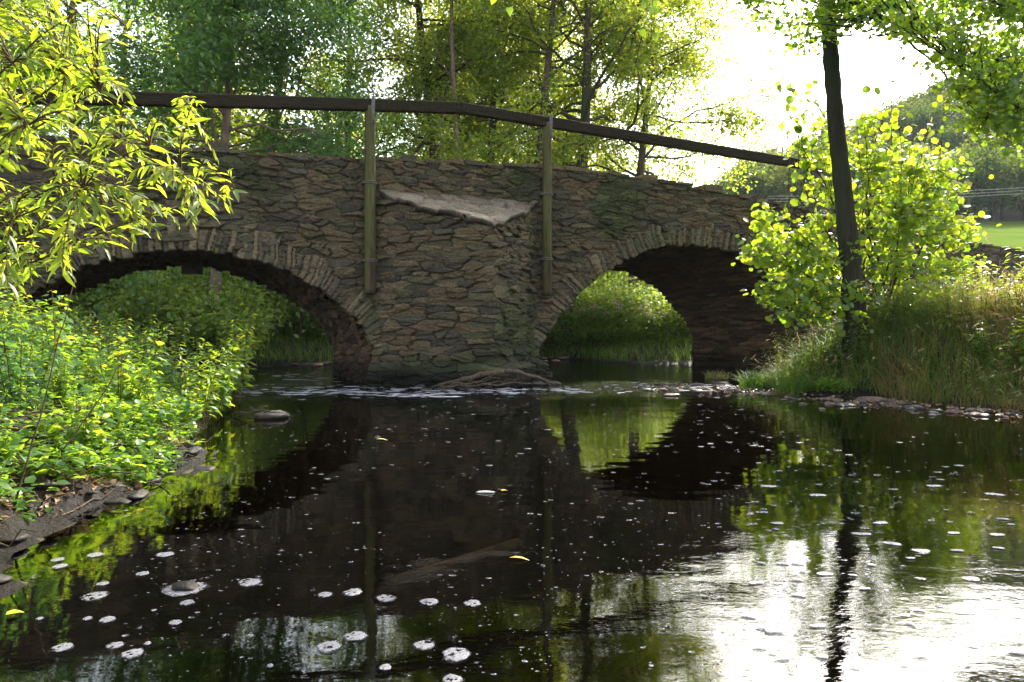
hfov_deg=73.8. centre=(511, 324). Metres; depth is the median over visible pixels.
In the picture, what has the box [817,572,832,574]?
foam patch
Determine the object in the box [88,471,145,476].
fallen stick
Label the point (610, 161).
woodland tree
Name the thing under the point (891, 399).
river stone
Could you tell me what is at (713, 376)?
grass tuft
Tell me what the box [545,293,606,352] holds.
balsam plant
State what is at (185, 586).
river stone
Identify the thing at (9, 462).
leafy herb
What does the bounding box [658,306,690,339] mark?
riverside bush
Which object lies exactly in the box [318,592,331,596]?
foam patch
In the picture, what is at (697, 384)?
river stone
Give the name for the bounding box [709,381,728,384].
river stone
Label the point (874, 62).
sky
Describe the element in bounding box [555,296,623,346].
balsam plant
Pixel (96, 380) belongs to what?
leafy herb
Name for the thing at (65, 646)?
foam patch
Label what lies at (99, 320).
leafy herb
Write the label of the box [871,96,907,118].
hill tree
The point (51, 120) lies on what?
woodland tree
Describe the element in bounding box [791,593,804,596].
foam patch
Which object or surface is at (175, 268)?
riverside bush
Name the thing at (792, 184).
hill tree
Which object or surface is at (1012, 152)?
hill tree
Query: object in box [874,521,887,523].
foam patch
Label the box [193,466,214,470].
mud clod
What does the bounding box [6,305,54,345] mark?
leafy herb
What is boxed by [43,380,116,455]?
leafy herb
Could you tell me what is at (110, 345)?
leafy herb
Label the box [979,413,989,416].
river stone
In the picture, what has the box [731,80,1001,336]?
hazel bush
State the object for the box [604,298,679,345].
balsam plant
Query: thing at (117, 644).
foam patch
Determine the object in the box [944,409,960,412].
river stone
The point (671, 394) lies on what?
river stone
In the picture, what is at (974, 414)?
river stone
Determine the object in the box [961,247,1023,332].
leafy herb
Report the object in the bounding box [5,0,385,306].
maple tree
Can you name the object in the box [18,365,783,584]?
riverbed
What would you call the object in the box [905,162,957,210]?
hill tree
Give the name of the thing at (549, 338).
balsam plant
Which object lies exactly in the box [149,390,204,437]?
leafy herb
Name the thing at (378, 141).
woodland tree
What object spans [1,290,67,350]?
leafy herb
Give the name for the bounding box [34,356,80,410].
leafy herb
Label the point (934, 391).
dry grass
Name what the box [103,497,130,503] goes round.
mud clod
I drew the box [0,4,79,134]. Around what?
woodland tree
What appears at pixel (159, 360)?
leafy herb
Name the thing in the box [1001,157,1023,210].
hill tree
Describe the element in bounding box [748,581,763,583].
foam patch
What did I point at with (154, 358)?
leafy herb
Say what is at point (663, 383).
river stone
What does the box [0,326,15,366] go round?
leafy herb
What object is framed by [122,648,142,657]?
foam patch
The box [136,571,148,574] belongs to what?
foam patch
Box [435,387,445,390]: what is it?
river stone
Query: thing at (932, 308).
leafy herb
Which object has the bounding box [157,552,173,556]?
foam patch
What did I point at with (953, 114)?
hill tree
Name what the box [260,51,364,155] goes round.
woodland tree
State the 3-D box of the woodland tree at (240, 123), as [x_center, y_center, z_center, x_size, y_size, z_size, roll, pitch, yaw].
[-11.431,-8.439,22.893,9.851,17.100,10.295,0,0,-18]
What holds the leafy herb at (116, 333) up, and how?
on the ground at (44, 523)
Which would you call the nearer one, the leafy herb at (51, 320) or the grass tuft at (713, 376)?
the leafy herb at (51, 320)
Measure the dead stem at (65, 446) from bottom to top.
0.799 m
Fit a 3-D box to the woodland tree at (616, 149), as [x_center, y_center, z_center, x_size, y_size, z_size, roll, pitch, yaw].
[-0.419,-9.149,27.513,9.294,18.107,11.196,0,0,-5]
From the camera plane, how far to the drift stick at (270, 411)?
7.28 m
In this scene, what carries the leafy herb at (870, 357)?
on the ground at (44, 523)
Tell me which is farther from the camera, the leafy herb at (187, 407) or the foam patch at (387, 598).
the leafy herb at (187, 407)
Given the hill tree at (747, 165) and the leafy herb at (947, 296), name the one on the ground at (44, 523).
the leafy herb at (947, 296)
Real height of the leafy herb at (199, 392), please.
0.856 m
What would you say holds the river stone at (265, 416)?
on the stream water
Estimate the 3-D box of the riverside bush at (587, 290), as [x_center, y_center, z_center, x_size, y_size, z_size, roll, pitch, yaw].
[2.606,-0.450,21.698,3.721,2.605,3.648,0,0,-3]
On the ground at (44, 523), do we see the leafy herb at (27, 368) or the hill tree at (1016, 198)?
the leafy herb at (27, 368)
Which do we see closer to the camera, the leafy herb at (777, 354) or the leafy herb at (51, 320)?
the leafy herb at (51, 320)
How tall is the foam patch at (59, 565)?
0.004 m
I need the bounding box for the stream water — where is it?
[0,359,1023,681]
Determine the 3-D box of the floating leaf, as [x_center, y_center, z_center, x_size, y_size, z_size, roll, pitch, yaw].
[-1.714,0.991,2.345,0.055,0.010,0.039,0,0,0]
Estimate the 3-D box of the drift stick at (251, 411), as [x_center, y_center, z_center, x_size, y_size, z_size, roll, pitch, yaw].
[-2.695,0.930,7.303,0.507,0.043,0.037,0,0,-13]
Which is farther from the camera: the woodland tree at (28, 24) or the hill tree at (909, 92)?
the hill tree at (909, 92)
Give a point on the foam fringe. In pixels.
(178, 593)
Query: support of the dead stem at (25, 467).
on the ground at (44, 523)
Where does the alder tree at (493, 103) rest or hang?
on the ground at (44, 523)
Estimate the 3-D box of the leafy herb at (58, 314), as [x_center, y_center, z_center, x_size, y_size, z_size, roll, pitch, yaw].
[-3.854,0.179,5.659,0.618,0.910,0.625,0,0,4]
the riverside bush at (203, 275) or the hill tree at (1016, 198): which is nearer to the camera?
the riverside bush at (203, 275)
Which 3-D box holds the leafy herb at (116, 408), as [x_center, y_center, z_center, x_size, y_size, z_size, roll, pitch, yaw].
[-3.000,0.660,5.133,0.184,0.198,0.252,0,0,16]
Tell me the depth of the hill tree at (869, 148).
96.19 m
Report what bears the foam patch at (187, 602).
on the stream water
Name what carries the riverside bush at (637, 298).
on the ground at (44, 523)
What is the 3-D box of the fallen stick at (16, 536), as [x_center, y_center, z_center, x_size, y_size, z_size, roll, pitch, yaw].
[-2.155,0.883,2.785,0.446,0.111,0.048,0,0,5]
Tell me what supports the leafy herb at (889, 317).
on the ground at (44, 523)
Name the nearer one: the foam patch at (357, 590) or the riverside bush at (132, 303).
the foam patch at (357, 590)
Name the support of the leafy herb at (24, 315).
on the ground at (44, 523)
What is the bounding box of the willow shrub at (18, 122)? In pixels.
[0,0,247,302]
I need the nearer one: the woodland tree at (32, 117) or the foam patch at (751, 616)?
the foam patch at (751, 616)
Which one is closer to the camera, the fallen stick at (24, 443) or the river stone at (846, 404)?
the fallen stick at (24, 443)
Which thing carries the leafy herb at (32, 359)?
on the ground at (44, 523)
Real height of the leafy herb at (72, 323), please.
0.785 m
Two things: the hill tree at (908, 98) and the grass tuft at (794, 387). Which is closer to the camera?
the grass tuft at (794, 387)
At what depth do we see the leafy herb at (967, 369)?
8.60 m
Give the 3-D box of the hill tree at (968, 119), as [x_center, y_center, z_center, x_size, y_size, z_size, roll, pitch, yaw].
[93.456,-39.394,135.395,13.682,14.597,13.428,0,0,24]
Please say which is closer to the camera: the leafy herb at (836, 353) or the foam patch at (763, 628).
the foam patch at (763, 628)
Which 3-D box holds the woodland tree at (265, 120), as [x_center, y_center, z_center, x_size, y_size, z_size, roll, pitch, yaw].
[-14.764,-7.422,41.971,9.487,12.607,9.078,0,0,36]
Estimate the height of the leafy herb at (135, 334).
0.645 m
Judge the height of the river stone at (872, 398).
0.116 m
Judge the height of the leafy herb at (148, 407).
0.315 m
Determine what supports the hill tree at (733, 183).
on the hills
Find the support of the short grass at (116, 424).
on the ground at (44, 523)
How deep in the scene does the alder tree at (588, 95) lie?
20.32 m
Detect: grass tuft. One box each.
[698,368,729,378]
[731,369,794,389]
[765,369,831,393]
[811,374,854,392]
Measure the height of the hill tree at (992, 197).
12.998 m
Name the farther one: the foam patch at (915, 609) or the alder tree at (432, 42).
the alder tree at (432, 42)
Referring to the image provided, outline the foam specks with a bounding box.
[122,394,1023,679]
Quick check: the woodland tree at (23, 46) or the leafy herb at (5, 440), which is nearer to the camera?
the leafy herb at (5, 440)
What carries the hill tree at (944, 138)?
on the hills
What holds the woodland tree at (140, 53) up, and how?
on the ground at (44, 523)
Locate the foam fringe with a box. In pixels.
[162,582,203,595]
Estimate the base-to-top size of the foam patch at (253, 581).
0.004 m
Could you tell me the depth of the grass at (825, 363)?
9.64 m
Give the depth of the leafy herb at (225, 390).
7.04 m
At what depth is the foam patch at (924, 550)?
3.00 m
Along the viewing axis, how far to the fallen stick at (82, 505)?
3.80 m
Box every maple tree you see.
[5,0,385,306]
[140,0,400,296]
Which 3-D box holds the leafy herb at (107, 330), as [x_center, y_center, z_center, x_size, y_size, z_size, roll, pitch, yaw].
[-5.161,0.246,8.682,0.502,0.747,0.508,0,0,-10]
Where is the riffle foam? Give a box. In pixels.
[244,374,763,399]
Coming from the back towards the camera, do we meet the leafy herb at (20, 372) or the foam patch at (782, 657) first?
the leafy herb at (20, 372)
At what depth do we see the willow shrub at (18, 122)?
2.62 m
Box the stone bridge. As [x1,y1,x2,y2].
[0,132,1023,388]
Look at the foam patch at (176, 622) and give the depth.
2.28 m
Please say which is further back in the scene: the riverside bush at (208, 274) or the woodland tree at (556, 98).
the woodland tree at (556, 98)
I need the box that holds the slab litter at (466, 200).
[425,193,523,213]
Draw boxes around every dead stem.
[14,280,74,504]
[44,345,134,478]
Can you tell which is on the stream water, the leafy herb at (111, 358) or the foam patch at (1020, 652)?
the foam patch at (1020, 652)
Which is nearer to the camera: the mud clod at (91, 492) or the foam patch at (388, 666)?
the foam patch at (388, 666)
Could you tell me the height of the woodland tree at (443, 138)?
12.470 m
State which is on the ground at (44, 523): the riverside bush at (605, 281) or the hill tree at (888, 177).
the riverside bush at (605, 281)
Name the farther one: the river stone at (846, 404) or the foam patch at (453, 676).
the river stone at (846, 404)
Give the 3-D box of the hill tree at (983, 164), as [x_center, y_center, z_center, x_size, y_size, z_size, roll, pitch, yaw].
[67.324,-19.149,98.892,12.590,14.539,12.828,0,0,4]
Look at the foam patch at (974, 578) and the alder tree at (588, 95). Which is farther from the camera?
the alder tree at (588, 95)
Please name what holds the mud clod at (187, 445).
on the ground at (44, 523)
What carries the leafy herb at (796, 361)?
on the ground at (44, 523)
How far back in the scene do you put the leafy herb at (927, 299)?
10.15 m
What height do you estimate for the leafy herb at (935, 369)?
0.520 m
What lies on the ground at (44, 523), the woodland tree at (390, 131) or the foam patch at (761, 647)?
the woodland tree at (390, 131)
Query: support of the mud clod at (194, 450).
on the ground at (44, 523)
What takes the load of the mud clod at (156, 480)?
on the ground at (44, 523)
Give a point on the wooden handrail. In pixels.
(371, 107)
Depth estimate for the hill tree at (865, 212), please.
98.30 m
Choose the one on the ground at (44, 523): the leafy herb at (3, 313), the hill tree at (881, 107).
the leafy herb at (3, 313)
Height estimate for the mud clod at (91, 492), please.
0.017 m
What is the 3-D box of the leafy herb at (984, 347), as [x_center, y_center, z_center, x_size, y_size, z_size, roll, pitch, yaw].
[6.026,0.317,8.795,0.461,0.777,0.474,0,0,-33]
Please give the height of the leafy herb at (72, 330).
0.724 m
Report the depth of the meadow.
74.07 m
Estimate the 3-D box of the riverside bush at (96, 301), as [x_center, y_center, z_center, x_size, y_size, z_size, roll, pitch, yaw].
[-9.594,-1.147,16.816,3.737,3.440,3.430,0,0,44]
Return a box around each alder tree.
[290,0,554,162]
[361,0,548,160]
[375,0,731,353]
[407,0,662,356]
[410,0,574,162]
[512,0,810,289]
[725,0,1023,365]
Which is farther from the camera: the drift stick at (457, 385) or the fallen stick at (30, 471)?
the drift stick at (457, 385)
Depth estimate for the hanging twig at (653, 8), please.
4.23 m
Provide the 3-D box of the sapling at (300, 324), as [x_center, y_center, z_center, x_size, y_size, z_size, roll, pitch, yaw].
[-5.214,-1.496,18.289,2.701,4.666,2.030,0,0,-19]
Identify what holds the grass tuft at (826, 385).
on the ground at (44, 523)
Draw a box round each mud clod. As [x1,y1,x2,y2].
[0,498,13,504]
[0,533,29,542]
[0,573,12,584]
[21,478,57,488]
[23,504,33,508]
[56,480,71,487]
[86,490,98,493]
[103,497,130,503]
[108,481,124,487]
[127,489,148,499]
[139,476,161,482]
[180,442,197,447]
[185,446,201,454]
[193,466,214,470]
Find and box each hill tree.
[699,160,769,196]
[722,150,774,180]
[723,165,790,204]
[737,163,803,206]
[739,142,780,171]
[747,141,786,175]
[762,134,829,210]
[765,166,830,206]
[767,140,807,176]
[781,169,833,212]
[801,129,904,201]
[814,115,848,141]
[822,132,887,202]
[846,130,872,146]
[848,101,901,143]
[848,112,877,143]
[848,135,890,155]
[855,187,882,215]
[867,102,919,142]
[868,164,935,221]
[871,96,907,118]
[875,90,932,141]
[880,131,916,154]
[884,99,961,145]
[885,136,926,157]
[892,77,925,118]
[892,143,941,163]
[897,93,927,124]
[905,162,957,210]
[911,70,969,106]
[918,146,967,174]
[919,83,958,117]
[919,114,1017,214]
[920,110,990,149]
[924,122,968,157]
[929,91,970,128]
[931,162,991,221]
[932,137,1023,220]
[933,177,996,220]
[952,97,995,146]
[957,157,1023,220]
[972,128,1021,152]
[975,144,1023,219]
[991,139,1022,160]
[993,158,1023,219]
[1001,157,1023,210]
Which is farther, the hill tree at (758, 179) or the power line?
the hill tree at (758, 179)
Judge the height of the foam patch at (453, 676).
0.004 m
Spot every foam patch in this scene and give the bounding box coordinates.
[52,563,67,568]
[52,643,71,651]
[82,591,106,599]
[88,552,102,556]
[96,581,107,584]
[100,616,115,622]
[107,642,122,647]
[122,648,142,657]
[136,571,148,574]
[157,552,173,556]
[169,620,181,624]
[181,600,193,604]
[239,578,260,585]
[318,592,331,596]
[318,640,339,651]
[344,588,361,595]
[344,631,366,639]
[377,595,394,601]
[380,664,390,669]
[414,640,433,649]
[420,598,437,604]
[443,674,461,681]
[444,648,468,660]
[464,600,479,606]
[740,614,755,617]
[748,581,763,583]
[752,645,765,648]
[757,626,772,629]
[764,629,783,632]
[774,656,788,660]
[791,561,803,564]
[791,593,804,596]
[809,623,825,626]
[816,654,828,657]
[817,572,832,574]
[851,532,870,534]
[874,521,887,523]
[882,541,900,544]
[910,608,925,611]
[912,549,929,551]
[913,654,927,657]
[962,577,979,580]
[991,533,1004,535]
[1010,649,1023,653]
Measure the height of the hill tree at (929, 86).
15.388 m
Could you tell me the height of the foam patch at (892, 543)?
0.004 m
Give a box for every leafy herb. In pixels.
[0,287,32,383]
[0,288,31,351]
[0,290,87,389]
[0,295,79,379]
[0,301,40,333]
[0,312,70,416]
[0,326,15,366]
[0,331,38,403]
[0,343,47,391]
[0,412,17,464]
[0,453,17,480]
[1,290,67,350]
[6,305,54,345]
[25,303,77,344]
[31,440,67,461]
[34,306,92,358]
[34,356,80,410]
[38,337,107,383]
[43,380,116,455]
[46,352,101,398]
[47,312,107,363]
[56,307,116,355]
[59,312,92,348]
[71,309,131,370]
[74,334,134,392]
[85,315,122,355]
[90,332,169,414]
[93,324,133,348]
[94,328,134,359]
[98,345,134,377]
[101,318,171,392]
[101,322,156,369]
[104,401,133,415]
[105,417,141,454]
[111,401,172,439]
[120,335,153,361]
[123,321,146,351]
[124,398,172,428]
[127,332,155,357]
[134,314,190,378]
[140,377,185,429]
[147,347,176,375]
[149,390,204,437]
[155,349,202,396]
[161,360,193,388]
[172,337,231,428]
[178,357,205,380]
[194,339,243,420]
[205,323,253,396]
[206,350,243,404]
[220,313,260,402]
[760,330,798,376]
[776,328,823,382]
[796,319,843,370]
[818,327,862,373]
[857,336,879,368]
[866,288,910,341]
[896,281,936,330]
[910,283,952,337]
[919,350,951,382]
[924,263,973,336]
[938,263,1016,336]
[943,344,986,397]
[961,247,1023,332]
[965,319,1003,374]
[975,266,1023,329]
[993,316,1023,380]
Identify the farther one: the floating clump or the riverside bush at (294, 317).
the riverside bush at (294, 317)
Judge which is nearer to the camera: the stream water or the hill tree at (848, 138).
the stream water
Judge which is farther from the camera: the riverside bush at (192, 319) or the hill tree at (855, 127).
the hill tree at (855, 127)
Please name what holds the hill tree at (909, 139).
on the hills
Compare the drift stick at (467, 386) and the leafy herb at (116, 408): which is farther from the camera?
the drift stick at (467, 386)
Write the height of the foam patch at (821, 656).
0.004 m
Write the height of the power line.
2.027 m
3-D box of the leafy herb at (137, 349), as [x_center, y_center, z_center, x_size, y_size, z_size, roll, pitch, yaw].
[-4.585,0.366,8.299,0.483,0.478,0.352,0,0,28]
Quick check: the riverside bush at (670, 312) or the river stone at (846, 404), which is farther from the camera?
the riverside bush at (670, 312)
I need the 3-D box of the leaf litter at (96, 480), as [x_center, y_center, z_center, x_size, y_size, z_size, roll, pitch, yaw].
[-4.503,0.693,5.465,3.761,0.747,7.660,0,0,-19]
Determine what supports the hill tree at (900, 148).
on the hills
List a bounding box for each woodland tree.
[0,0,64,134]
[0,0,217,146]
[0,0,244,328]
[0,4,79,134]
[2,0,68,137]
[3,0,318,153]
[20,105,81,135]
[48,89,146,307]
[95,23,299,150]
[235,0,484,161]
[242,112,293,134]
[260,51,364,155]
[341,0,522,161]
[354,95,415,156]
[387,0,646,172]
[387,61,532,162]
[496,0,625,171]
[589,144,629,173]
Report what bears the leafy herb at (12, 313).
on the ground at (44, 523)
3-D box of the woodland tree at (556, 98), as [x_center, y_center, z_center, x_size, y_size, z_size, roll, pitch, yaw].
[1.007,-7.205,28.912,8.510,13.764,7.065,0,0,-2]
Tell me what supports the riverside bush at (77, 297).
on the ground at (44, 523)
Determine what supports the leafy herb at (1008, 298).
on the ground at (44, 523)
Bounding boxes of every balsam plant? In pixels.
[135,270,200,327]
[286,310,328,341]
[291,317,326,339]
[543,305,574,349]
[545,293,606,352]
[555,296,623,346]
[578,290,650,349]
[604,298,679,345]
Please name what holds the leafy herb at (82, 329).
on the ground at (44, 523)
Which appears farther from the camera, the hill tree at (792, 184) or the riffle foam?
the hill tree at (792, 184)
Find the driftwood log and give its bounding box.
[432,368,555,387]
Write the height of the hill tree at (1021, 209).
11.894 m
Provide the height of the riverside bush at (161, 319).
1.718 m
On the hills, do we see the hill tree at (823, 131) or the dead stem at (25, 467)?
the hill tree at (823, 131)
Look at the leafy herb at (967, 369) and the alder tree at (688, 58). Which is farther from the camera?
the alder tree at (688, 58)
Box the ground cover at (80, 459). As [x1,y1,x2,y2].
[0,356,229,520]
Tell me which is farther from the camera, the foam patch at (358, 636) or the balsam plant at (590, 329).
the balsam plant at (590, 329)
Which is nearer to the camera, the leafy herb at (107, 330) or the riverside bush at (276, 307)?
the leafy herb at (107, 330)
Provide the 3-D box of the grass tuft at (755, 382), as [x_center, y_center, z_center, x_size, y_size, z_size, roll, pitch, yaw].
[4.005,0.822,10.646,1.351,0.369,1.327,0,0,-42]
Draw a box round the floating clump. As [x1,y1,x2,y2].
[476,490,494,492]
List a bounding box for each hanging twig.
[491,0,512,16]
[639,0,659,41]
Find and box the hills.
[821,109,1023,224]
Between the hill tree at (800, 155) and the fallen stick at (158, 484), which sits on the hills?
the hill tree at (800, 155)
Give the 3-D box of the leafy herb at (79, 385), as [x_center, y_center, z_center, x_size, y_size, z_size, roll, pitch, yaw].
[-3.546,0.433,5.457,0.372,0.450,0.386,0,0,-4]
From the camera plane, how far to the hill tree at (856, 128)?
160.10 m
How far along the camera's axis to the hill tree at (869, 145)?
127.88 m
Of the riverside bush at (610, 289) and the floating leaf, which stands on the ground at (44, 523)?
the riverside bush at (610, 289)
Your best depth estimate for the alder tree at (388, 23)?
21.30 m
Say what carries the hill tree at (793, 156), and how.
on the hills
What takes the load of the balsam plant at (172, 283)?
on the ground at (44, 523)
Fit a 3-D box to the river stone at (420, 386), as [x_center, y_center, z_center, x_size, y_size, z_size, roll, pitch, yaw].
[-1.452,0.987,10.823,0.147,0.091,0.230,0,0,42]
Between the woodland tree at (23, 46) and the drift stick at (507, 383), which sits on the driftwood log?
the drift stick at (507, 383)
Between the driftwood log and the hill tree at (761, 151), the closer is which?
the driftwood log
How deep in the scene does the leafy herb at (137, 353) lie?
6.71 m
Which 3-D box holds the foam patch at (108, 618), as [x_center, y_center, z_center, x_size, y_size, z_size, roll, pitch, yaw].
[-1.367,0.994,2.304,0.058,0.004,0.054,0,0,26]
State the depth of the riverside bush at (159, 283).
17.16 m
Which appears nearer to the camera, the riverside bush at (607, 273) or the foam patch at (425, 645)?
the foam patch at (425, 645)
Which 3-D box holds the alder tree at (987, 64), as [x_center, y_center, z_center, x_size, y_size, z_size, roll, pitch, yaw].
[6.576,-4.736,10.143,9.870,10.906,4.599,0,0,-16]
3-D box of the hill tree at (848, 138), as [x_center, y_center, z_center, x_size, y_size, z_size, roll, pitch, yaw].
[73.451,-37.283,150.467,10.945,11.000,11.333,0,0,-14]
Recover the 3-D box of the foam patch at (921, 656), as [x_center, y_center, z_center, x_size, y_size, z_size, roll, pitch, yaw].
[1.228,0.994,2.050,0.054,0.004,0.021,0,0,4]
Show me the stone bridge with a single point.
(456, 294)
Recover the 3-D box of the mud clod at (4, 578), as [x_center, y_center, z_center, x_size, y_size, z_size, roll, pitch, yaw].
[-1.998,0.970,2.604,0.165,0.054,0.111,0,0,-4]
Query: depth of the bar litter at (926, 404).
8.55 m
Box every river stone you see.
[171,581,199,591]
[254,410,289,419]
[310,363,322,366]
[414,384,425,387]
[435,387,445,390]
[654,382,674,384]
[662,393,679,395]
[691,383,705,385]
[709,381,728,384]
[824,401,835,404]
[834,402,856,406]
[856,396,885,401]
[881,398,899,402]
[903,405,924,408]
[928,409,943,411]
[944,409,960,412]
[965,408,993,412]
[969,412,979,415]
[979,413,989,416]
[1009,411,1022,414]
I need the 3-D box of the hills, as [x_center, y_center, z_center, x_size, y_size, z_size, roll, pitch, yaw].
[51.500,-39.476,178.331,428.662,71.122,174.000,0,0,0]
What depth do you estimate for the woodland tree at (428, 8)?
28.16 m
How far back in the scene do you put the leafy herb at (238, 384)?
8.63 m
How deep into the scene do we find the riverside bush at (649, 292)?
23.25 m
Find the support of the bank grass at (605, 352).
on the ground at (44, 523)
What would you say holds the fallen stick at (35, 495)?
on the ground at (44, 523)
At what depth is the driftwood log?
10.58 m
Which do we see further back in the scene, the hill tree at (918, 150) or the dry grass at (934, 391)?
the hill tree at (918, 150)
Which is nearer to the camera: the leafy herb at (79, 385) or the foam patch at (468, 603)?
the foam patch at (468, 603)
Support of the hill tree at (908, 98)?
on the hills
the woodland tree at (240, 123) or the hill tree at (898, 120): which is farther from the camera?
the hill tree at (898, 120)
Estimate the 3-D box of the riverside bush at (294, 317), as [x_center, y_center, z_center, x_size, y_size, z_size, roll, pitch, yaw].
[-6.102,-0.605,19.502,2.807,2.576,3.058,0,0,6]
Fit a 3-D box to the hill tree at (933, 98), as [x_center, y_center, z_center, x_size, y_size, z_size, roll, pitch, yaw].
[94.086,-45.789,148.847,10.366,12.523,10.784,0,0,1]
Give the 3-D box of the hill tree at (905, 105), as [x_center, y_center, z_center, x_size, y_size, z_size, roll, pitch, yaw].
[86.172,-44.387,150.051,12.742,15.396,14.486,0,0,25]
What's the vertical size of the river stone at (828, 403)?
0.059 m
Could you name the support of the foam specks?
on the stream water
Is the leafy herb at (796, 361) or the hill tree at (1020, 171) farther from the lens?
the hill tree at (1020, 171)
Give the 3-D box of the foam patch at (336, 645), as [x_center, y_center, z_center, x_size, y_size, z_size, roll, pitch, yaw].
[-0.572,0.994,2.114,0.086,0.004,0.084,0,0,0]
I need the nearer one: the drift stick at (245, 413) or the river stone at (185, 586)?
the river stone at (185, 586)
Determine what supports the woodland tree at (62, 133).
on the ground at (44, 523)
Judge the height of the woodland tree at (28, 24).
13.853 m
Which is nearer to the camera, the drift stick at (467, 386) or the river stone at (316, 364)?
the drift stick at (467, 386)
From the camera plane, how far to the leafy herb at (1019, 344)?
8.39 m
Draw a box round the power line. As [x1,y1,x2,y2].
[776,188,1023,201]
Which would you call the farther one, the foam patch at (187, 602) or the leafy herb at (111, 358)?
the leafy herb at (111, 358)
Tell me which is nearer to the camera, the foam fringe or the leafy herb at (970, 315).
the foam fringe
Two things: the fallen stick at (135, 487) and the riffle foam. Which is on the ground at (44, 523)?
the fallen stick at (135, 487)
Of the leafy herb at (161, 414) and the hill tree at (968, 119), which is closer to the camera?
the leafy herb at (161, 414)
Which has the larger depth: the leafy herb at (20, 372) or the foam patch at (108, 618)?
the leafy herb at (20, 372)
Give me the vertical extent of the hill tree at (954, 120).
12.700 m
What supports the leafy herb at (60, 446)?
on the ground at (44, 523)
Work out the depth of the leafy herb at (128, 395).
5.74 m
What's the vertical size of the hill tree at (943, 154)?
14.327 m
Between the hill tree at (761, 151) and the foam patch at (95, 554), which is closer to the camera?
the foam patch at (95, 554)
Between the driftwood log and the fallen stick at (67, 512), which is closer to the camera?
the fallen stick at (67, 512)
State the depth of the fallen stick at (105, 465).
3.96 m
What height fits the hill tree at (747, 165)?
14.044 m
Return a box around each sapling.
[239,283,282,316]
[296,309,313,342]
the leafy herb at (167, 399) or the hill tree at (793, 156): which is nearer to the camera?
the leafy herb at (167, 399)
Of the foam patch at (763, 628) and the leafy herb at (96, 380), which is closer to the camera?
the foam patch at (763, 628)
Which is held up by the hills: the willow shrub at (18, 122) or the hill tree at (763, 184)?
the hill tree at (763, 184)
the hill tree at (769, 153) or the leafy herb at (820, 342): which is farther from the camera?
the hill tree at (769, 153)
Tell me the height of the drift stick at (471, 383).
0.203 m
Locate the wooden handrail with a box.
[7,88,821,295]
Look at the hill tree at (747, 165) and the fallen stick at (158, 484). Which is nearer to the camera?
the fallen stick at (158, 484)
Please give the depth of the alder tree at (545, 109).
20.26 m
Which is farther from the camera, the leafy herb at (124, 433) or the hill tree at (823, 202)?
the hill tree at (823, 202)
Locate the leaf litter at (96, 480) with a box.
[0,372,196,517]
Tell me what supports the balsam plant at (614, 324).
on the ground at (44, 523)
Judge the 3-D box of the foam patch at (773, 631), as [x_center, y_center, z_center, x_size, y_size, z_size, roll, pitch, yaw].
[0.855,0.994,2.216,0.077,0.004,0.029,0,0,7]
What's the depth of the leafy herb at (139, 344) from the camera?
8.77 m
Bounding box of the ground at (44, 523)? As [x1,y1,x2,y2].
[0,309,1023,598]
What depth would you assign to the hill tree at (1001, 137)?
127.55 m
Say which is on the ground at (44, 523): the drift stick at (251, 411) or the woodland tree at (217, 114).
the woodland tree at (217, 114)
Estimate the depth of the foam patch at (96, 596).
2.50 m
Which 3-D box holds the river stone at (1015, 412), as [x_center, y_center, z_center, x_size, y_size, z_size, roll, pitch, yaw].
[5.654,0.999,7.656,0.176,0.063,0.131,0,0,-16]
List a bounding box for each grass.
[0,374,198,504]
[146,327,779,364]
[737,262,1023,408]
[839,260,1023,412]
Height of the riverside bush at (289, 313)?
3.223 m
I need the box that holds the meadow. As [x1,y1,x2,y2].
[879,221,1023,250]
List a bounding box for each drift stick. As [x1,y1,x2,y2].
[232,406,261,417]
[235,410,283,413]
[250,407,294,415]
[440,377,499,387]
[445,380,479,388]
[453,375,492,387]
[465,379,517,387]
[477,382,549,385]
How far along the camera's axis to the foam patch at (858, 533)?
3.25 m
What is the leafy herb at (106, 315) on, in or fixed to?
on the ground at (44, 523)
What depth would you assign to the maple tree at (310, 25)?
17.13 m
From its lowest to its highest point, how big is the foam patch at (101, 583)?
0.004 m
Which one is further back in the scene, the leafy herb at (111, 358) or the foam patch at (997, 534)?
the leafy herb at (111, 358)
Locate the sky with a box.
[2,0,1023,186]
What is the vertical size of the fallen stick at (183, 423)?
0.077 m
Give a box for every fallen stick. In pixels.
[0,528,36,547]
[8,438,61,447]
[11,485,53,502]
[12,461,55,470]
[14,467,59,477]
[38,498,47,514]
[50,506,81,520]
[78,486,129,506]
[86,453,131,473]
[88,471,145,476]
[123,481,151,491]
[141,481,179,485]
[158,415,212,430]
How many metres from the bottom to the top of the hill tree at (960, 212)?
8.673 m
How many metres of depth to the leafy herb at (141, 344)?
7.80 m
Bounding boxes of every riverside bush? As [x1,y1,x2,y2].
[30,269,170,336]
[59,269,190,335]
[87,266,212,345]
[88,267,208,313]
[109,266,226,299]
[117,281,221,349]
[129,266,247,330]
[137,271,298,364]
[160,289,241,349]
[167,267,290,337]
[192,277,281,350]
[203,271,305,340]
[236,276,313,338]
[262,290,323,340]
[553,285,604,339]
[554,273,649,338]
[574,273,665,338]
[586,270,626,293]
[589,270,651,289]
[606,279,680,338]
[620,281,666,304]
[649,296,691,341]
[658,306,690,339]
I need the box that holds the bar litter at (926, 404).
[650,377,1022,417]

